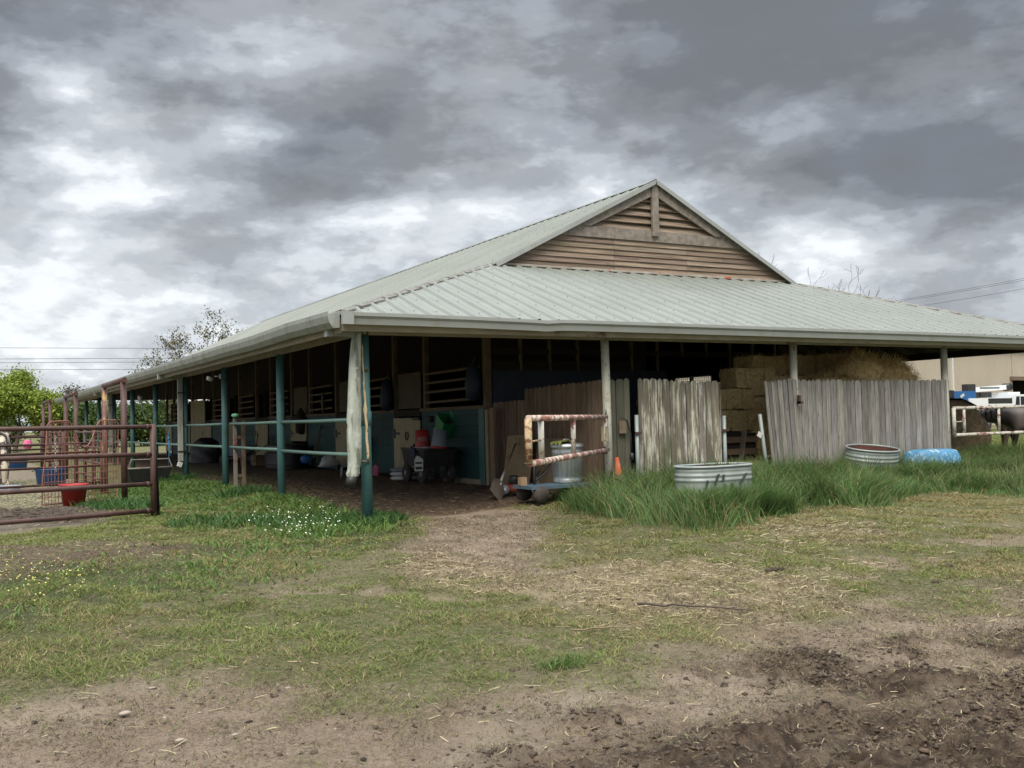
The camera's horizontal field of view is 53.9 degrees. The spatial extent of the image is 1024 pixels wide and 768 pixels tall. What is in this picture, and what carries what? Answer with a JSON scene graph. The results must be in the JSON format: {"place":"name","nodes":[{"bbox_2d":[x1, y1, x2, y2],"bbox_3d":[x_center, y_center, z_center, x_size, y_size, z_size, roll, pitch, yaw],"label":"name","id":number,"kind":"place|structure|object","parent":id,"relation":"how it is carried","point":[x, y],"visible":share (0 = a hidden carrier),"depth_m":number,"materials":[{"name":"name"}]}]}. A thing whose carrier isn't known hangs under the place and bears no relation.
{"place":"outdoors","nodes":[
{"label":"outdoors","id":0,"kind":"place"},
{"bbox_2d":[0,369,144,369],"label":"power line","id":1,"kind":"object","parent":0,"point":[75,369],"visible":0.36,"depth_m":149.98,"materials":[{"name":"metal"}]},
{"bbox_2d":[0,425,1023,767],"bbox_3d":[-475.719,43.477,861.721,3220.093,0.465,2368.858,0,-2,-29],"label":"ground","id":2,"kind":"structure","parent":0,"point":[932,681],"depth_m":6.02,"materials":[{"name":"soil"}]},
{"bbox_2d":[0,432,10,484],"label":"horse","id":3,"kind":"object","parent":2,"relation":"on","point":[5,438],"visible":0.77,"depth_m":21.82},
{"bbox_2d":[0,414,30,443],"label":"hedge tree","id":4,"kind":"object","parent":2,"relation":"on","point":[9,423],"visible":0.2,"depth_m":89.62,"materials":[{"name":"green plant"}]},
{"bbox_2d":[0,362,72,452],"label":"broad tree","id":5,"kind":"object","parent":2,"relation":"on","point":[20,395],"visible":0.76,"depth_m":60.18,"materials":[{"name":"green plant"}]},
{"bbox_2d":[10,432,63,465],"bbox_3d":[-15.514,1.784,21.628,11.196,1.200,0.065,0,-3,-40],"label":"pipe fence","id":6,"kind":"object","parent":2,"relation":"on","point":[38,448],"visible":0.49,"depth_m":24.77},
{"bbox_2d":[42,399,51,466],"bbox_3d":[-14.169,1.601,30.646,0.097,2.195,2.640,0,-2,-29],"label":"pipe archway","id":7,"kind":"object","parent":2,"relation":"on","point":[49,401],"visible":0.54,"depth_m":31.58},
{"bbox_2d":[0,479,95,509],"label":"pen hay","id":8,"kind":"object","parent":2,"relation":"on","point":[15,482],"visible":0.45,"depth_m":17.80,"materials":[{"name":"plant"}]},
{"bbox_2d":[0,440,101,491],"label":"pipe fence","id":9,"kind":"object","parent":2,"relation":"on","point":[30,468],"visible":0.53,"depth_m":18.05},
{"bbox_2d":[32,468,69,483],"bbox_3d":[-10.006,2.018,21.859,0.696,0.375,0.696,-2,-2,16],"label":"muck tub","id":10,"kind":"object","parent":2,"relation":"on","point":[38,473],"visible":0.45,"depth_m":21.60,"materials":[{"name":"blue plastic"}]},
{"bbox_2d":[49,431,60,466],"bbox_3d":[-12.313,1.863,27.256,0.066,1.300,4.966,0,-2,-29],"label":"pipe fence","id":11,"kind":"object","parent":2,"relation":"on","point":[59,432],"visible":0.27,"depth_m":27.95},
{"bbox_2d":[0,505,124,522],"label":"pen mud","id":12,"kind":"structure","parent":2,"relation":"on","point":[20,513],"depth_m":14.57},
{"bbox_2d":[50,381,86,413],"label":"tree","id":13,"kind":"object","parent":2,"relation":"on","point":[69,390],"visible":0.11,"depth_m":84.18,"materials":[{"name":"green plant"}]},
{"bbox_2d":[63,392,77,481],"bbox_3d":[-10.500,1.299,23.939,0.097,2.145,2.540,0,-2,-29],"label":"pipe archway","id":14,"kind":"object","parent":2,"relation":"on","point":[74,395],"visible":0.67,"depth_m":24.32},
{"bbox_2d":[58,483,88,506],"bbox_3d":[-6.867,1.750,15.771,0.447,0.365,0.447,-2,-2,16],"label":"muck tub","id":15,"kind":"object","parent":2,"relation":"on","point":[74,496],"visible":0.66,"depth_m":15.62,"materials":[{"name":"red plastic"}]},
{"bbox_2d":[0,424,156,524],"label":"pipe gate","id":16,"kind":"structure","parent":2,"relation":"on","point":[152,483],"depth_m":13.36,"materials":[{"name":"metal"}]},
{"bbox_2d":[42,419,118,505],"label":"wire gate","id":17,"kind":"structure","parent":2,"relation":"on","point":[78,451],"depth_m":16.18,"materials":[{"name":"metal"}]},
{"bbox_2d":[57,389,119,447],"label":"hedge tree","id":18,"kind":"object","parent":2,"relation":"on","point":[92,415],"visible":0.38,"depth_m":61.31,"materials":[{"name":"green plant"}]},
{"bbox_2d":[75,430,101,484],"bbox_3d":[-8.695,1.568,20.692,0.066,1.250,4.766,0,-2,-29],"label":"pipe fence","id":19,"kind":"object","parent":2,"relation":"on","point":[77,432],"visible":0.48,"depth_m":21.34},
{"bbox_2d":[90,401,135,446],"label":"hedge tree","id":20,"kind":"object","parent":2,"relation":"on","point":[118,409],"visible":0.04,"depth_m":64.68,"materials":[{"name":"green plant"}]},
{"bbox_2d":[101,377,127,498],"bbox_3d":[-6.926,0.999,17.506,0.097,2.115,2.570,0,-2,-29],"label":"pipe archway","id":21,"kind":"object","parent":2,"relation":"on","point":[122,382],"visible":0.68,"depth_m":16.49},
{"bbox_2d":[116,400,169,446],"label":"hedge tree","id":22,"kind":"object","parent":2,"relation":"on","point":[141,435],"visible":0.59,"depth_m":63.64,"materials":[{"name":"green plant"}]},
{"bbox_2d":[128,458,172,482],"bbox_3d":[-7.874,1.888,21.843,1.082,0.515,0.666,0,-3,-36],"label":"feed trough","id":23,"kind":"object","parent":2,"relation":"on","point":[139,474],"visible":0.68,"depth_m":21.51,"materials":[{"name":"black plastic"}]},
{"bbox_2d":[156,451,159,514],"bbox_3d":[-5.025,1.382,14.181,0.070,0.986,0.140,-2,-2,16],"label":"wooden stake","id":24,"kind":"object","parent":2,"relation":"on","point":[158,505],"visible":0.31,"depth_m":14.18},
{"bbox_2d":[148,400,176,442],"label":"hedge tree","id":25,"kind":"object","parent":2,"relation":"on","point":[163,404],"visible":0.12,"depth_m":67.47,"materials":[{"name":"green plant"}]},
{"bbox_2d":[128,305,246,418],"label":"open tree","id":26,"kind":"object","parent":2,"relation":"on","point":[178,344],"visible":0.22,"depth_m":71.45,"materials":[{"name":"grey plant"}]},
{"bbox_2d":[189,437,221,462],"bbox_3d":[-9.736,2.075,32.084,1.061,0.817,1.907,0,-2,-29],"label":"covered heap","id":27,"kind":"object","parent":2,"relation":"on","point":[204,455],"visible":0.84,"depth_m":31.45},
{"bbox_2d":[0,476,419,629],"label":"broadleaf weeds","id":28,"kind":"object","parent":2,"relation":"on","point":[174,486],"visible":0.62,"depth_m":11.99,"materials":[{"name":"green plant"}]},
{"bbox_2d":[69,472,411,528],"bbox_3d":[-5.444,1.834,16.713,3.667,0.314,12.392,0,-2,-29],"label":"clover clump","id":29,"kind":"object","parent":2,"relation":"on","point":[129,504],"visible":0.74,"depth_m":12.89,"materials":[{"name":"green plant"}]},
{"bbox_2d":[219,443,269,466],"bbox_3d":[-7.415,1.952,27.588,1.537,0.633,0.600,-2,-2,25],"label":"wheelbarrow","id":30,"kind":"object","parent":2,"relation":"on","point":[249,453],"visible":0.39,"depth_m":27.52,"materials":[{"name":"grey plastic"}]},
{"bbox_2d":[251,455,264,465],"bbox_3d":[-7.081,2.146,28.315,0.405,0.280,0.560,0,-2,-29],"label":"carton","id":31,"kind":"object","parent":2,"relation":"on","point":[257,460],"visible":0.82,"depth_m":28.06,"materials":[{"name":"cardboard"}]},
{"bbox_2d":[266,444,305,469],"bbox_3d":[-5.895,1.884,26.198,0.704,0.636,1.804,0,-2,-29],"label":"stock tank","id":32,"kind":"object","parent":2,"relation":"on","point":[292,461],"visible":0.69,"depth_m":25.49,"materials":[{"name":"black plastic"}]},
{"bbox_2d":[318,455,340,466],"bbox_3d":[-4.297,1.805,23.524,0.479,0.270,0.540,-3,-3,37],"label":"plastic bag","id":33,"kind":"object","parent":2,"relation":"on","point":[328,461],"visible":0.91,"depth_m":23.39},
{"bbox_2d":[373,412,382,475],"bbox_3d":[-2.895,1.311,21.431,0.211,1.408,0.367,-2,-2,12],"label":"stable shovel","id":34,"kind":"object","parent":2,"relation":"on","point":[375,470],"visible":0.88,"depth_m":21.39,"materials":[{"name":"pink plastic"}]},
{"bbox_2d":[198,469,559,515],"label":"barn floor litter","id":35,"kind":"object","parent":2,"relation":"on","point":[349,487],"visible":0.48,"depth_m":17.29,"materials":[{"name":"plant"}]},
{"bbox_2d":[400,443,456,483],"bbox_3d":[-1.563,1.451,18.495,0.658,0.702,1.284,0,-2,-27],"label":"garden cart","id":36,"kind":"object","parent":2,"relation":"on","point":[434,459],"visible":0.94,"depth_m":18.05,"materials":[{"name":"black plastic"}]},
{"bbox_2d":[414,454,422,470],"bbox_3d":[-1.649,1.391,17.823,0.150,0.300,0.103,-1,-2,-1],"label":"jug","id":37,"kind":"object","parent":36,"relation":"hanging from","point":[418,462],"visible":1,"depth_m":17.77,"materials":[{"name":"white plastic"}]},
{"bbox_2d":[414,430,430,447],"bbox_3d":[-1.629,1.013,18.397,0.328,0.355,0.328,0,-2,-29],"label":"bucket","id":38,"kind":"object","parent":36,"relation":"on","point":[422,438],"visible":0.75,"depth_m":18.28,"materials":[{"name":"red plastic"}]},
{"bbox_2d":[430,429,447,448],"bbox_3d":[-1.315,0.996,18.092,0.328,0.365,0.328,0,-2,-29],"label":"bucket","id":39,"kind":"object","parent":36,"relation":"on","point":[439,439],"visible":0.95,"depth_m":17.99,"materials":[{"name":"grey plastic"}]},
{"bbox_2d":[485,409,490,485],"bbox_3d":[-0.390,1.110,17.354,0.100,1.340,0.100,0,-2,-29],"label":"gate post","id":40,"kind":"object","parent":2,"relation":"on","point":[487,448],"visible":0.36,"depth_m":17.31,"materials":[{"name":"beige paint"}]},
{"bbox_2d":[489,408,495,483],"bbox_3d":[-0.327,1.063,17.082,0.025,1.320,0.140,0,-2,-29],"label":"fence board","id":41,"kind":"object","parent":2,"relation":"on","point":[492,442],"visible":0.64,"depth_m":17.06,"materials":[{"name":"wood"}]},
{"bbox_2d":[490,437,518,499],"bbox_3d":[-0.086,1.280,15.225,0.124,0.930,1.463,-2,-2,14],"label":"shovel","id":42,"kind":"object","parent":2,"relation":"on","point":[497,488],"visible":1,"depth_m":14.75,"materials":[{"name":"metal"}]},
{"bbox_2d":[0,512,1023,767],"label":"dead grass bits","id":43,"kind":"object","parent":2,"relation":"on","point":[758,612],"visible":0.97,"depth_m":6.68,"materials":[{"name":"plant"}]},
{"bbox_2d":[1,486,1023,766],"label":"loose straw","id":44,"kind":"object","parent":2,"relation":"on","point":[505,574],"visible":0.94,"depth_m":8.46,"materials":[{"name":"plant"}]},
{"bbox_2d":[2,561,1023,767],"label":"mud clods","id":45,"kind":"object","parent":2,"relation":"on","point":[840,715],"visible":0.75,"depth_m":4.85,"materials":[{"name":"soil"}]},
{"bbox_2d":[503,435,530,484],"bbox_3d":[0.095,1.236,15.853,0.020,0.880,0.840,10,-7,-28],"label":"plywood sheet","id":46,"kind":"object","parent":2,"relation":"on","point":[516,466],"visible":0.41,"depth_m":15.90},
{"bbox_2d":[503,463,550,494],"bbox_3d":[0.271,1.306,15.201,0.992,0.670,0.432,-1,-2,-9],"label":"lawn mower","id":47,"kind":"object","parent":2,"relation":"on","point":[512,481],"visible":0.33,"depth_m":15.08,"materials":[{"name":"black plastic"}]},
{"bbox_2d":[54,179,1023,519],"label":"barn","id":48,"kind":"structure","parent":2,"relation":"on","point":[652,279],"depth_m":18.72,"materials":[{"name":"metal"}]},
{"bbox_2d":[165,427,171,450],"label":"stall door","id":49,"kind":"structure","parent":48,"relation":"in","point":[167,432],"depth_m":42.91,"materials":[{"name":"wood"}]},
{"bbox_2d":[191,400,204,443],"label":"tall doors","id":50,"kind":"structure","parent":48,"relation":"in","point":[197,407],"depth_m":37.82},
{"bbox_2d":[233,418,245,486],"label":"wooden post","id":51,"kind":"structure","parent":48,"relation":"attached to","point":[236,456],"depth_m":18.40,"materials":[{"name":"brown wood"}]},
{"bbox_2d":[254,424,267,454],"bbox_3d":[-7.513,1.702,30.153,0.047,1.070,1.380,0,-2,-29],"label":"stall door","id":52,"kind":"structure","parent":48,"relation":"in","point":[262,429],"depth_m":30.12,"materials":[{"name":"beige"}]},
{"bbox_2d":[290,423,306,440],"bbox_3d":[-5.732,1.290,26.966,0.047,0.480,1.390,0,-2,-29],"label":"stall door","id":53,"kind":"structure","parent":48,"relation":"in","point":[294,436],"depth_m":27.08,"materials":[{"name":"beige paint"}]},
{"bbox_2d":[295,404,304,434],"bbox_3d":[-5.573,0.934,26.540,0.285,0.814,0.328,-1,-2,-12],"label":"hanging bag","id":54,"kind":"object","parent":48,"relation":"hanging from","point":[300,427],"visible":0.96,"depth_m":26.42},
{"bbox_2d":[334,422,347,464],"bbox_3d":[-3.945,1.387,23.770,0.047,1.068,1.380,0,-2,-29],"label":"stall door","id":55,"kind":"structure","parent":48,"relation":"in","point":[340,432],"depth_m":23.97,"materials":[{"name":"beige"}]},
{"bbox_2d":[380,373,393,410],"bbox_3d":[-2.660,0.178,21.325,0.285,0.814,0.328,-1,-2,-12],"label":"hanging bag","id":56,"kind":"object","parent":48,"relation":"hanging from","point":[386,397],"visible":1,"depth_m":21.20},
{"bbox_2d":[392,418,420,467],"bbox_3d":[-2.163,1.231,20.577,0.054,1.067,1.380,0,-2,-29],"label":"stall door","id":57,"kind":"structure","parent":48,"relation":"in","point":[403,433],"depth_m":20.74,"materials":[{"name":"beige"}]},
{"bbox_2d":[435,410,454,437],"bbox_3d":[-1.253,0.735,18.793,0.260,0.460,0.380,0,29,-29],"label":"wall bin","id":58,"kind":"object","parent":48,"relation":"attached to","point":[440,422],"depth_m":18.76,"materials":[{"name":"green plastic"}]},
{"bbox_2d":[464,356,481,401],"bbox_3d":[-0.687,-0.096,17.797,0.285,0.814,0.328,-1,-2,-12],"label":"hanging bag","id":59,"kind":"object","parent":48,"relation":"hanging from","point":[473,384],"visible":1,"depth_m":17.68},
{"bbox_2d":[524,406,608,466],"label":"pipe gate","id":60,"kind":"structure","parent":48,"relation":"attached to","point":[529,460],"depth_m":11.39,"materials":[{"name":"metal"}]},
{"bbox_2d":[667,375,710,383],"bbox_3d":[4.049,-0.085,23.647,0.018,0.175,1.885,0,-2,-29],"label":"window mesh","id":61,"kind":"structure","parent":48,"relation":"in","point":[706,377],"depth_m":23.47,"materials":[{"name":"metal"}]},
{"bbox_2d":[952,405,1023,436],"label":"pipe gate","id":62,"kind":"structure","parent":48,"relation":"attached to","point":[963,421],"depth_m":18.19,"materials":[{"name":"metal"}]},
{"bbox_2d":[57,589,1022,767],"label":"pebbles","id":63,"kind":"object","parent":2,"relation":"on","point":[569,707],"visible":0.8,"depth_m":5.26,"materials":[{"name":"stone"}]},
{"bbox_2d":[493,380,604,489],"bbox_3d":[0.546,0.908,15.944,0.131,1.798,3.350,0,-2,-29],"label":"picket fence","id":64,"kind":"object","parent":2,"relation":"on","point":[583,398],"visible":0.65,"depth_m":15.51,"materials":[{"name":"wood"}]},
{"bbox_2d":[535,438,562,493],"bbox_3d":[0.545,1.230,15.210,0.020,0.820,0.720,8,-6,-29],"label":"plywood sheet","id":65,"kind":"object","parent":2,"relation":"on","point":[547,477],"visible":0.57,"depth_m":15.24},
{"bbox_2d":[513,463,593,502],"bbox_3d":[0.571,1.346,13.957,1.000,0.538,0.540,0,-2,-29],"label":"flat cart","id":66,"kind":"object","parent":2,"relation":"on","point":[540,494],"visible":0.66,"depth_m":13.80,"materials":[{"name":"metal"}]},
{"bbox_2d":[550,439,582,482],"bbox_3d":[0.774,1.074,14.165,0.474,0.606,0.474,0,-2,-29],"label":"metal bin","id":67,"kind":"object","parent":66,"relation":"on","point":[563,470],"visible":0.87,"depth_m":13.98,"materials":[{"name":"metal"}]},
{"bbox_2d":[512,648,602,673],"bbox_3d":[0.306,1.629,5.933,0.634,0.101,0.407,-1,-2,-13],"label":"grass tuft","id":68,"kind":"object","parent":2,"relation":"on","point":[566,663],"visible":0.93,"depth_m":5.92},
{"bbox_2d":[572,622,642,630],"bbox_3d":[0.652,1.642,6.794,0.509,0.017,0.071,-1,-2,-20],"label":"twig","id":69,"kind":"object","parent":2,"relation":"on","point":[603,627],"visible":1,"depth_m":6.78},
{"bbox_2d":[610,378,630,474],"bbox_3d":[1.541,0.775,14.524,0.390,1.715,0.065,0,-2,-29],"label":"picket fence","id":70,"kind":"object","parent":2,"relation":"on","point":[620,407],"visible":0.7,"depth_m":14.52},
{"bbox_2d":[619,417,633,460],"bbox_3d":[1.641,0.789,14.479,0.222,0.639,0.058,-1,-2,-16],"label":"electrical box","id":71,"kind":"object","parent":70,"relation":"attached to","point":[622,426],"visible":1,"depth_m":14.47,"materials":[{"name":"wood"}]},
{"bbox_2d":[634,415,641,475],"bbox_3d":[1.823,1.087,14.544,0.100,1.280,0.080,0,-2,-29],"label":"gate post","id":72,"kind":"object","parent":2,"relation":"on","point":[637,432],"visible":0.62,"depth_m":14.54,"materials":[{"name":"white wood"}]},
{"bbox_2d":[637,602,751,610],"bbox_3d":[1.340,1.637,7.413,0.837,0.034,0.100,-2,-2,14],"label":"twig","id":73,"kind":"object","parent":2,"relation":"on","point":[654,604],"visible":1,"depth_m":7.44,"materials":[{"name":"wood"}]},
{"bbox_2d":[673,462,752,494],"bbox_3d":[2.608,1.345,12.998,1.164,0.616,0.644,0,-3,-34],"label":"stock tank","id":74,"kind":"object","parent":2,"relation":"on","point":[700,474],"visible":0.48,"depth_m":12.67,"materials":[{"name":"metal"}]},
{"bbox_2d":[722,416,728,461],"bbox_3d":[3.266,1.104,15.385,0.100,1.240,0.080,0,-2,-29],"label":"gate post","id":75,"kind":"object","parent":2,"relation":"on","point":[724,429],"visible":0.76,"depth_m":15.38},
{"bbox_2d":[636,378,721,477],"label":"picket gate","id":76,"kind":"structure","parent":75,"relation":"attached to","point":[676,405],"depth_m":14.97,"materials":[{"name":"wood"}]},
{"bbox_2d":[653,479,799,524],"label":"grass","id":77,"kind":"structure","parent":2,"relation":"on","point":[767,498],"depth_m":12.46,"materials":[{"name":"plant"}]},
{"bbox_2d":[722,430,757,461],"bbox_3d":[3.764,1.213,16.913,1.000,0.855,0.170,0,-2,-29],"label":"pallet","id":78,"kind":"object","parent":2,"relation":"on","point":[743,443],"visible":0.37,"depth_m":16.96,"materials":[{"name":"brown wood"}]},
{"bbox_2d":[721,409,762,430],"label":"hay bale","id":79,"kind":"object","parent":78,"relation":"on","point":[740,420],"visible":0.62,"depth_m":17.08},
{"bbox_2d":[697,385,755,409],"bbox_3d":[3.654,0.251,17.194,1.157,0.515,0.642,0,-2,-30],"label":"hay bale","id":80,"kind":"object","parent":79,"relation":"on","point":[736,398],"visible":0.6,"depth_m":17.06},
{"bbox_2d":[718,364,778,390],"bbox_3d":[4.088,-0.106,17.471,1.091,0.569,0.651,0,-2,-28],"label":"hay bale","id":81,"kind":"object","parent":80,"relation":"on","point":[739,377],"visible":0.91,"depth_m":17.24},
{"bbox_2d":[757,414,770,463],"bbox_3d":[3.934,1.097,15.758,0.286,1.257,0.070,0,-2,-29],"label":"gate post","id":82,"kind":"object","parent":2,"relation":"on","point":[760,434],"visible":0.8,"depth_m":15.74,"materials":[{"name":"white wood"}]},
{"bbox_2d":[764,378,801,467],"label":"picket gate","id":83,"kind":"structure","parent":82,"relation":"attached to","point":[784,419],"depth_m":15.91,"materials":[{"name":"wood"}]},
{"bbox_2d":[548,436,1023,534],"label":"tall grass","id":84,"kind":"structure","parent":2,"relation":"on","point":[854,494],"depth_m":13.89,"materials":[{"name":"plant"}]},
{"bbox_2d":[758,252,896,298],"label":"bare tree","id":85,"kind":"object","parent":2,"relation":"on","point":[841,280],"visible":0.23,"depth_m":53.50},
{"bbox_2d":[798,366,864,381],"bbox_3d":[5.519,-0.045,17.332,1.778,0.540,0.939,0,-2,-29],"label":"hay heap","id":86,"kind":"object","parent":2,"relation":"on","point":[835,377],"visible":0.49,"depth_m":17.18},
{"bbox_2d":[676,353,1023,424],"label":"metal building","id":87,"kind":"structure","parent":2,"relation":"on","point":[988,370],"depth_m":71.78,"materials":[{"name":"beige metal"}]},
{"bbox_2d":[1013,380,1023,393],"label":"open doorway","id":88,"kind":"structure","parent":87,"relation":"in","point":[1018,385],"depth_m":78.57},
{"bbox_2d":[775,379,950,466],"bbox_3d":[6.007,0.816,16.977,4.060,1.802,0.131,0,-2,-29],"label":"picket fence","id":89,"kind":"object","parent":2,"relation":"on","point":[838,415],"visible":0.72,"depth_m":16.95,"materials":[{"name":"wood"}]},
{"bbox_2d":[844,444,900,469],"bbox_3d":[5.846,1.336,16.385,1.104,0.616,0.764,0,6,-41],"label":"stock tank","id":90,"kind":"object","parent":2,"relation":"on","point":[870,450],"visible":0.5,"depth_m":16.05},
{"bbox_2d":[902,449,961,464],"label":"plastic pool","id":91,"kind":"structure","parent":2,"relation":"on","point":[952,452],"depth_m":16.87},
{"bbox_2d":[852,455,1016,479],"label":"grass","id":92,"kind":"structure","parent":2,"relation":"on","point":[921,469],"depth_m":16.12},
{"bbox_2d":[932,397,991,453],"bbox_3d":[8.877,1.043,20.618,1.657,1.645,1.492,-2,-2,9],"label":"round bale","id":93,"kind":"object","parent":2,"relation":"on","point":[976,421],"visible":0.23,"depth_m":19.98},
{"bbox_2d":[949,383,1023,428],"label":"service truck","id":94,"kind":"object","parent":2,"relation":"on","point":[975,395],"visible":0.23,"depth_m":55.41,"materials":[{"name":"white paint"}]},
{"bbox_2d":[979,405,1008,445],"bbox_3d":[12.073,1.141,24.166,2.562,1.303,0.560,-1,-2,-5],"label":"horse","id":95,"kind":"object","parent":2,"relation":"on","point":[1006,436],"visible":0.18,"depth_m":24.05},
{"bbox_2d":[979,405,1023,447],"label":"horse","id":96,"kind":"object","parent":2,"relation":"on","point":[1011,419],"visible":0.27,"depth_m":21.50},
{"bbox_2d":[0,488,1023,767],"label":"lawn grass","id":97,"kind":"structure","parent":0,"point":[90,534],"depth_m":8.09,"materials":[{"name":"plant"}]},
{"bbox_2d":[0,0,1023,431],"label":"sky","id":98,"kind":"structure","parent":0,"point":[162,161],"materials":[{"name":"grey"}]},
{"bbox_2d":[988,429,1023,449],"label":"field grass","id":99,"kind":"structure","parent":0,"point":[996,438],"depth_m":37.26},
{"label":"hay bale","id":100,"kind":"object","parent":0,"visible":0},
{"bbox_2d":[756,438,770,458],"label":"hay bale","id":101,"kind":"object","parent":100,"relation":"on","point":[759,445],"visible":0.19,"depth_m":17.29},
{"bbox_2d":[735,417,774,440],"bbox_3d":[4.453,0.735,17.602,1.062,0.526,0.595,0,-2,-30],"label":"hay bale","id":102,"kind":"object","parent":101,"relation":"on","point":[765,426],"visible":0.18,"depth_m":17.32},
{"bbox_2d":[749,396,773,416],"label":"hay bale","id":103,"kind":"object","parent":102,"relation":"on","point":[759,405],"visible":0.2,"depth_m":17.31},
{"bbox_2d":[742,374,789,396],"bbox_3d":[4.401,0.011,17.638,1.106,0.512,0.668,0,-2,-30],"label":"hay bale","id":104,"kind":"object","parent":103,"relation":"on","point":[758,391],"visible":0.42,"depth_m":17.33},
{"bbox_2d":[733,353,786,375],"bbox_3d":[4.495,-0.341,18.160,1.136,0.538,0.654,0,-3,-35],"label":"hay bale","id":105,"kind":"object","parent":104,"relation":"on","point":[776,362],"visible":0.75,"depth_m":17.97},
{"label":"hay bale","id":106,"kind":"object","parent":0,"visible":0},
{"bbox_2d":[787,375,823,379],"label":"hay bale","id":107,"kind":"object","parent":106,"relation":"on","point":[801,376],"visible":0.11,"depth_m":17.84},
{"bbox_2d":[782,350,826,375],"bbox_3d":[5.300,-0.366,18.556,1.142,0.530,0.662,0,-3,-35],"label":"hay bale","id":108,"kind":"object","parent":107,"relation":"on","point":[807,364],"visible":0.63,"depth_m":18.33},
{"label":"hay bale","id":109,"kind":"object","parent":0,"visible":0},
{"bbox_2d":[813,349,851,373],"bbox_3d":[6.002,-0.385,18.830,1.150,0.560,0.657,0,-3,-35],"label":"hay bale","id":110,"kind":"object","parent":109,"relation":"on","point":[824,359],"visible":0.4,"depth_m":18.48},
{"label":"hay bale","id":111,"kind":"object","parent":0,"visible":0},
{"bbox_2d":[823,346,890,380],"bbox_3d":[6.106,-0.238,17.836,1.344,0.927,1.253,0,-2,-29],"label":"hay heap","id":112,"kind":"object","parent":111,"relation":"on","point":[855,363],"visible":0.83,"depth_m":17.52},
{"bbox_2d":[876,352,923,381],"bbox_3d":[6.680,-0.134,18.039,1.612,0.921,1.244,0,-2,-29],"label":"hay heap","id":113,"kind":"object","parent":111,"relation":"on","point":[899,370],"visible":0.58,"depth_m":17.74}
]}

